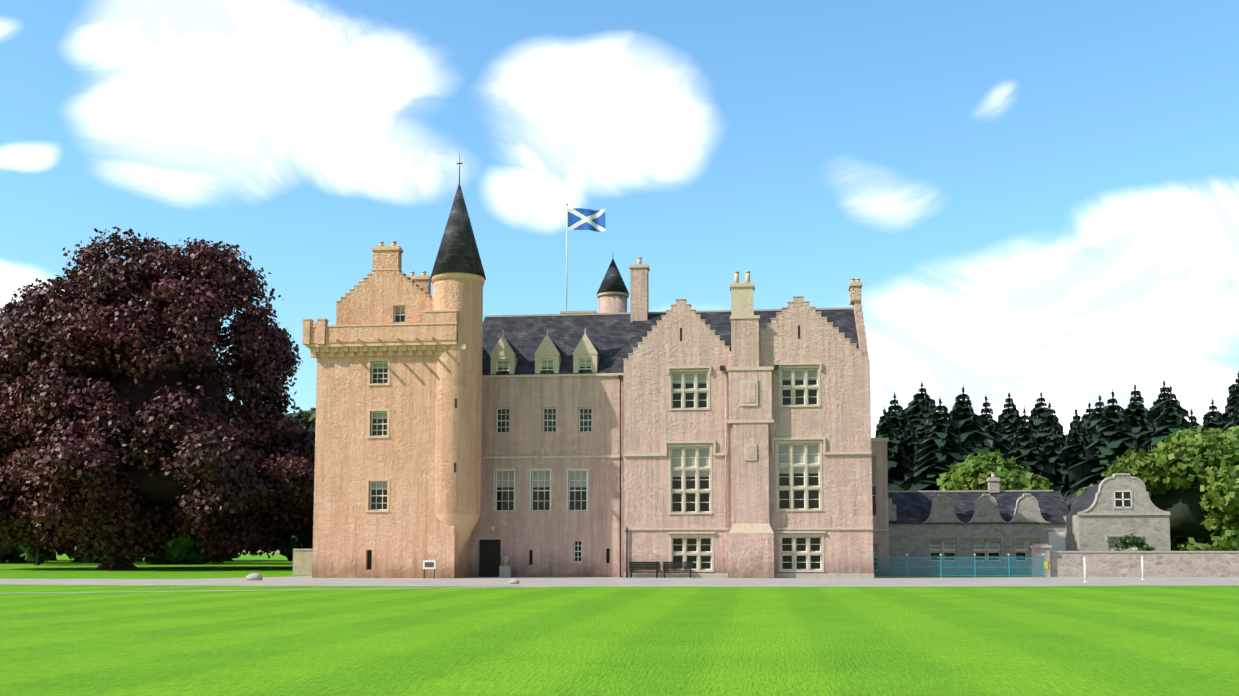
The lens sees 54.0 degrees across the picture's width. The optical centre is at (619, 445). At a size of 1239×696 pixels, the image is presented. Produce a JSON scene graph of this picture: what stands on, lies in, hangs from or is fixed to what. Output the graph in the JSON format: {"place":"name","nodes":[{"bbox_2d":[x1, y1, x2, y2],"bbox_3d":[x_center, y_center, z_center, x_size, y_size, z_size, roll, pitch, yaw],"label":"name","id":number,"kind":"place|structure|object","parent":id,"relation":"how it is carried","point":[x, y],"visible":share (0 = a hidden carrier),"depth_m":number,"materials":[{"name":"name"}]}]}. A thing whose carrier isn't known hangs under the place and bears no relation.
{"place":"outdoors","nodes":[
{"label":"outdoors","id":0,"kind":"place"},
{"bbox_2d":[302,155,485,577],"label":"castle tower","id":1,"kind":"structure","parent":0,"point":[396,352],"depth_m":72.28,"materials":[{"name":"beige stone"}]},
{"bbox_2d":[0,553,1238,695],"bbox_3d":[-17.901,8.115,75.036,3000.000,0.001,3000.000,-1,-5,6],"label":"lawn ground","id":2,"kind":"structure","parent":0,"point":[181,640],"depth_m":21.51,"materials":[{"name":"green plant"}]},
{"bbox_2d":[0,467,46,562],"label":"woodland tree","id":3,"kind":"object","parent":2,"relation":"on","point":[12,553],"visible":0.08,"depth_m":162.64,"materials":[{"name":"green plant"}]},
{"bbox_2d":[5,538,83,564],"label":"understory tree","id":4,"kind":"object","parent":2,"relation":"on","point":[38,557],"visible":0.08,"depth_m":145.36,"materials":[{"name":"green plant"}]},
{"bbox_2d":[57,549,80,561],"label":"bush","id":5,"kind":"object","parent":2,"relation":"on","point":[73,556],"depth_m":183.40,"materials":[{"name":"green plant"}]},
{"bbox_2d":[63,547,142,563],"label":"bush","id":6,"kind":"object","parent":2,"relation":"on","point":[86,559],"depth_m":162.16,"materials":[{"name":"green plant"}]},
{"bbox_2d":[0,226,314,568],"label":"copper beech","id":7,"kind":"object","parent":2,"relation":"on","point":[120,442],"visible":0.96,"depth_m":102.14,"materials":[{"name":"purple plant"}]},
{"bbox_2d":[94,454,244,564],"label":"woodland tree","id":8,"kind":"object","parent":2,"relation":"on","point":[179,549],"visible":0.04,"depth_m":147.84,"materials":[{"name":"green plant"}]},
{"bbox_2d":[225,412,265,560],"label":"woodland tree","id":9,"kind":"object","parent":2,"relation":"on","point":[231,419],"depth_m":199.96,"materials":[{"name":"green plant"}]},
{"bbox_2d":[251,407,315,551],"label":"woodland tree","id":10,"kind":"object","parent":2,"relation":"on","point":[301,410],"depth_m":213.59,"materials":[{"name":"green plant"}]},
{"bbox_2d":[267,410,315,560],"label":"woodland tree","id":11,"kind":"object","parent":2,"relation":"on","point":[286,551],"depth_m":163.47,"materials":[{"name":"green plant"}]},
{"bbox_2d":[289,535,307,548],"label":"understory tree","id":12,"kind":"object","parent":2,"relation":"on","point":[299,542],"depth_m":128.16,"materials":[{"name":"green plant"}]},
{"bbox_2d":[296,421,315,548],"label":"understory tree","id":13,"kind":"object","parent":2,"relation":"on","point":[309,538],"depth_m":116.72,"materials":[{"name":"green plant"}]},
{"bbox_2d":[0,576,1238,593],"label":"gravel forecourt and paths","id":14,"kind":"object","parent":2,"relation":"on","point":[876,581],"visible":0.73,"depth_m":61.38,"materials":[{"name":"grey gravel"}]},
{"bbox_2d":[246,573,262,579],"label":"boulder","id":15,"kind":"object","parent":14,"relation":"on","point":[254,576],"visible":0.94,"depth_m":65.98,"materials":[{"name":"stone"}]},
{"bbox_2d":[293,549,312,574],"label":"garden wall","id":16,"kind":"structure","parent":14,"relation":"on","point":[302,561],"depth_m":80.06,"materials":[{"name":"stone"}]},
{"bbox_2d":[423,560,435,577],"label":"sign","id":17,"kind":"object","parent":14,"relation":"on","point":[429,564],"visible":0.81,"depth_m":70.70,"materials":[{"name":"grey metal"}]},
{"bbox_2d":[499,556,510,576],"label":"urn","id":18,"kind":"object","parent":14,"relation":"on","point":[504,570],"depth_m":73.86,"materials":[{"name":"stone"}]},
{"bbox_2d":[509,579,518,583],"bbox_3d":[-5.136,6.596,59.052,0.529,0.241,0.401,-1,-5,6],"label":"boulder","id":19,"kind":"object","parent":14,"relation":"on","point":[514,581],"visible":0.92,"depth_m":58.90,"materials":[{"name":"stone"}]},
{"bbox_2d":[470,329,623,576],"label":"castle block","id":20,"kind":"structure","parent":14,"relation":"on","point":[552,476],"depth_m":75.14,"materials":[{"name":"beige stone"}]},
{"bbox_2d":[629,562,658,577],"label":"bench","id":21,"kind":"object","parent":14,"relation":"on","point":[640,565],"visible":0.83,"depth_m":72.85,"materials":[{"name":"grey metal"}]},
{"bbox_2d":[663,562,692,577],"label":"bench","id":22,"kind":"object","parent":14,"relation":"on","point":[678,566],"visible":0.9,"depth_m":72.61,"materials":[{"name":"grey metal"}]},
{"bbox_2d":[623,271,873,577],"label":"castle wing","id":23,"kind":"structure","parent":14,"relation":"on","point":[748,455],"depth_m":72.77,"materials":[{"name":"beige stone"}]},
{"bbox_2d":[482,203,868,374],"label":"roof","id":24,"kind":"structure","parent":23,"relation":"on","point":[616,331],"depth_m":78.80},
{"bbox_2d":[568,208,605,231],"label":"flag","id":25,"kind":"object","parent":24,"relation":"attached to","point":[585,219],"visible":1,"depth_m":83.42,"materials":[{"name":"blue fabric"}]},
{"bbox_2d":[873,554,1043,577],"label":"fence","id":26,"kind":"object","parent":14,"relation":"on","point":[941,575],"visible":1,"depth_m":72.75,"materials":[{"name":"teal metal"}]},
{"bbox_2d":[1083,556,1086,581],"bbox_3d":[23.660,6.294,61.849,0.240,1.330,0.228,-1,-5,6],"label":"white marker post","id":27,"kind":"object","parent":14,"relation":"on","point":[1085,578],"visible":0.79,"depth_m":61.80,"materials":[{"name":"white paint"}]},
{"bbox_2d":[1141,556,1144,579],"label":"white marker post","id":28,"kind":"object","parent":14,"relation":"on","point":[1142,568],"visible":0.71,"depth_m":67.51,"materials":[{"name":"white paint"}]},
{"bbox_2d":[875,407,911,490],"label":"conifer","id":29,"kind":"object","parent":2,"relation":"on","point":[898,460],"visible":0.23,"depth_m":115.35,"materials":[{"name":"green plant"}]},
{"bbox_2d":[879,392,913,439],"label":"conifer","id":30,"kind":"object","parent":2,"relation":"on","point":[899,417],"visible":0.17,"depth_m":127.34,"materials":[{"name":"green plant"}]},
{"bbox_2d":[901,415,919,470],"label":"conifer","id":31,"kind":"object","parent":2,"relation":"on","point":[910,442],"visible":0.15,"depth_m":117.22,"materials":[{"name":"green plant"}]},
{"bbox_2d":[904,381,935,430],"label":"conifer","id":32,"kind":"object","parent":2,"relation":"on","point":[912,410],"visible":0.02,"depth_m":139.19,"materials":[{"name":"green plant"}]},
{"bbox_2d":[910,396,932,442],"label":"conifer","id":33,"kind":"object","parent":2,"relation":"on","point":[919,423],"visible":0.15,"depth_m":126.24,"materials":[{"name":"green plant"}]},
{"bbox_2d":[899,399,970,490],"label":"conifer","id":34,"kind":"object","parent":2,"relation":"on","point":[937,451],"visible":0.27,"depth_m":111.80,"materials":[{"name":"green plant"}]},
{"bbox_2d":[950,387,995,461],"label":"conifer","id":35,"kind":"object","parent":2,"relation":"on","point":[973,436],"visible":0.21,"depth_m":113.24,"materials":[{"name":"green plant"}]},
{"bbox_2d":[936,448,1052,490],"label":"deciduous tree","id":36,"kind":"object","parent":2,"relation":"on","point":[974,472],"visible":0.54,"depth_m":101.74,"materials":[{"name":"green plant"}]},
{"bbox_2d":[978,397,1011,448],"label":"conifer","id":37,"kind":"object","parent":2,"relation":"on","point":[985,418],"visible":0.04,"depth_m":122.14,"materials":[{"name":"green plant"}]},
{"bbox_2d":[985,416,1009,457],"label":"conifer","id":38,"kind":"object","parent":2,"relation":"on","point":[1000,444],"visible":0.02,"depth_m":115.83,"materials":[{"name":"green plant"}]},
{"bbox_2d":[998,393,1023,441],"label":"conifer","id":39,"kind":"object","parent":2,"relation":"on","point":[1008,419],"visible":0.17,"depth_m":139.97,"materials":[{"name":"green plant"}]},
{"bbox_2d":[1005,406,1054,489],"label":"conifer","id":40,"kind":"object","parent":2,"relation":"on","point":[1025,448],"visible":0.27,"depth_m":111.93,"materials":[{"name":"green plant"}]},
{"bbox_2d":[1027,393,1062,434],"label":"conifer","id":41,"kind":"object","parent":2,"relation":"on","point":[1038,410],"visible":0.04,"depth_m":140.33,"materials":[{"name":"green plant"}]},
{"bbox_2d":[1035,401,1065,450],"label":"conifer","id":42,"kind":"object","parent":2,"relation":"on","point":[1045,425],"visible":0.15,"depth_m":120.92,"materials":[{"name":"green plant"}]},
{"bbox_2d":[1043,422,1074,500],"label":"conifer","id":43,"kind":"object","parent":2,"relation":"on","point":[1054,454],"visible":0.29,"depth_m":112.48,"materials":[{"name":"green plant"}]},
{"bbox_2d":[1062,411,1088,465],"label":"conifer","id":44,"kind":"object","parent":2,"relation":"on","point":[1076,444],"visible":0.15,"depth_m":114.99,"materials":[{"name":"green plant"}]},
{"bbox_2d":[1066,410,1091,444],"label":"conifer","id":45,"kind":"object","parent":2,"relation":"on","point":[1084,429],"depth_m":123.15,"materials":[{"name":"green plant"}]},
{"bbox_2d":[1081,402,1093,427],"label":"conifer","id":46,"kind":"object","parent":2,"relation":"on","point":[1089,410],"visible":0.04,"depth_m":136.22,"materials":[{"name":"green plant"}]},
{"bbox_2d":[1083,395,1103,442],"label":"conifer","id":47,"kind":"object","parent":2,"relation":"on","point":[1092,420],"visible":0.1,"depth_m":124.23,"materials":[{"name":"green plant"}]},
{"bbox_2d":[1064,389,1178,550],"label":"conifer","id":48,"kind":"object","parent":2,"relation":"on","point":[1113,435],"visible":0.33,"depth_m":110.58,"materials":[{"name":"green plant"}]},
{"bbox_2d":[1026,544,1238,576],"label":"boundary wall","id":49,"kind":"structure","parent":2,"relation":"on","point":[1155,563],"depth_m":75.23,"materials":[{"name":"stone"}]},
{"bbox_2d":[1114,533,1154,550],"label":"shrub","id":50,"kind":"object","parent":2,"relation":"on","point":[1124,542],"visible":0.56,"depth_m":77.39,"materials":[{"name":"green plant"}]},
{"bbox_2d":[1123,383,1156,444],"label":"conifer","id":51,"kind":"object","parent":2,"relation":"on","point":[1138,415],"visible":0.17,"depth_m":122.08,"materials":[{"name":"green plant"}]},
{"bbox_2d":[1077,424,1238,550],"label":"lime tree","id":52,"kind":"object","parent":2,"relation":"on","point":[1189,478],"visible":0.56,"depth_m":84.53,"materials":[{"name":"green plant"}]},
{"bbox_2d":[1149,379,1186,431],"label":"conifer","id":53,"kind":"object","parent":2,"relation":"on","point":[1154,410],"visible":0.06,"depth_m":123.71,"materials":[{"name":"green plant"}]},
{"bbox_2d":[1141,384,1213,550],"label":"conifer","id":54,"kind":"object","parent":2,"relation":"on","point":[1170,419],"visible":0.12,"depth_m":112.12,"materials":[{"name":"green plant"}]},
{"bbox_2d":[1188,407,1198,426],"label":"conifer","id":55,"kind":"object","parent":2,"relation":"on","point":[1192,418],"visible":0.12,"depth_m":123.43,"materials":[{"name":"green plant"}]},
{"bbox_2d":[1192,421,1196,431],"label":"conifer","id":56,"kind":"object","parent":2,"relation":"on","point":[1194,424],"depth_m":114.86,"materials":[{"name":"green plant"}]},
{"bbox_2d":[1201,398,1225,430],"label":"conifer","id":57,"kind":"object","parent":2,"relation":"on","point":[1215,421],"visible":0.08,"depth_m":130.83,"materials":[{"name":"green plant"}]},
{"bbox_2d":[1221,371,1238,423],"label":"conifer","id":58,"kind":"object","parent":2,"relation":"on","point":[1233,389],"visible":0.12,"depth_m":132.94,"materials":[{"name":"green plant"}]},
{"bbox_2d":[1223,398,1238,430],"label":"conifer","id":59,"kind":"object","parent":2,"relation":"on","point":[1233,413],"visible":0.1,"depth_m":120.81,"materials":[{"name":"green plant"}]},
{"bbox_2d":[0,0,1238,552],"label":"sky","id":60,"kind":"structure","parent":0,"point":[1026,199],"materials":[{"name":"blue"}]},
{"bbox_2d":[871,438,889,574],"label":"castle extension","id":61,"kind":"object","parent":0,"point":[880,499],"visible":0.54,"depth_m":79.53,"materials":[{"name":"grey stone"}]},
{"bbox_2d":[888,473,1170,573],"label":"service range","id":62,"kind":"structure","parent":0,"point":[993,520],"depth_m":84.41,"materials":[{"name":"stone"}]}
]}

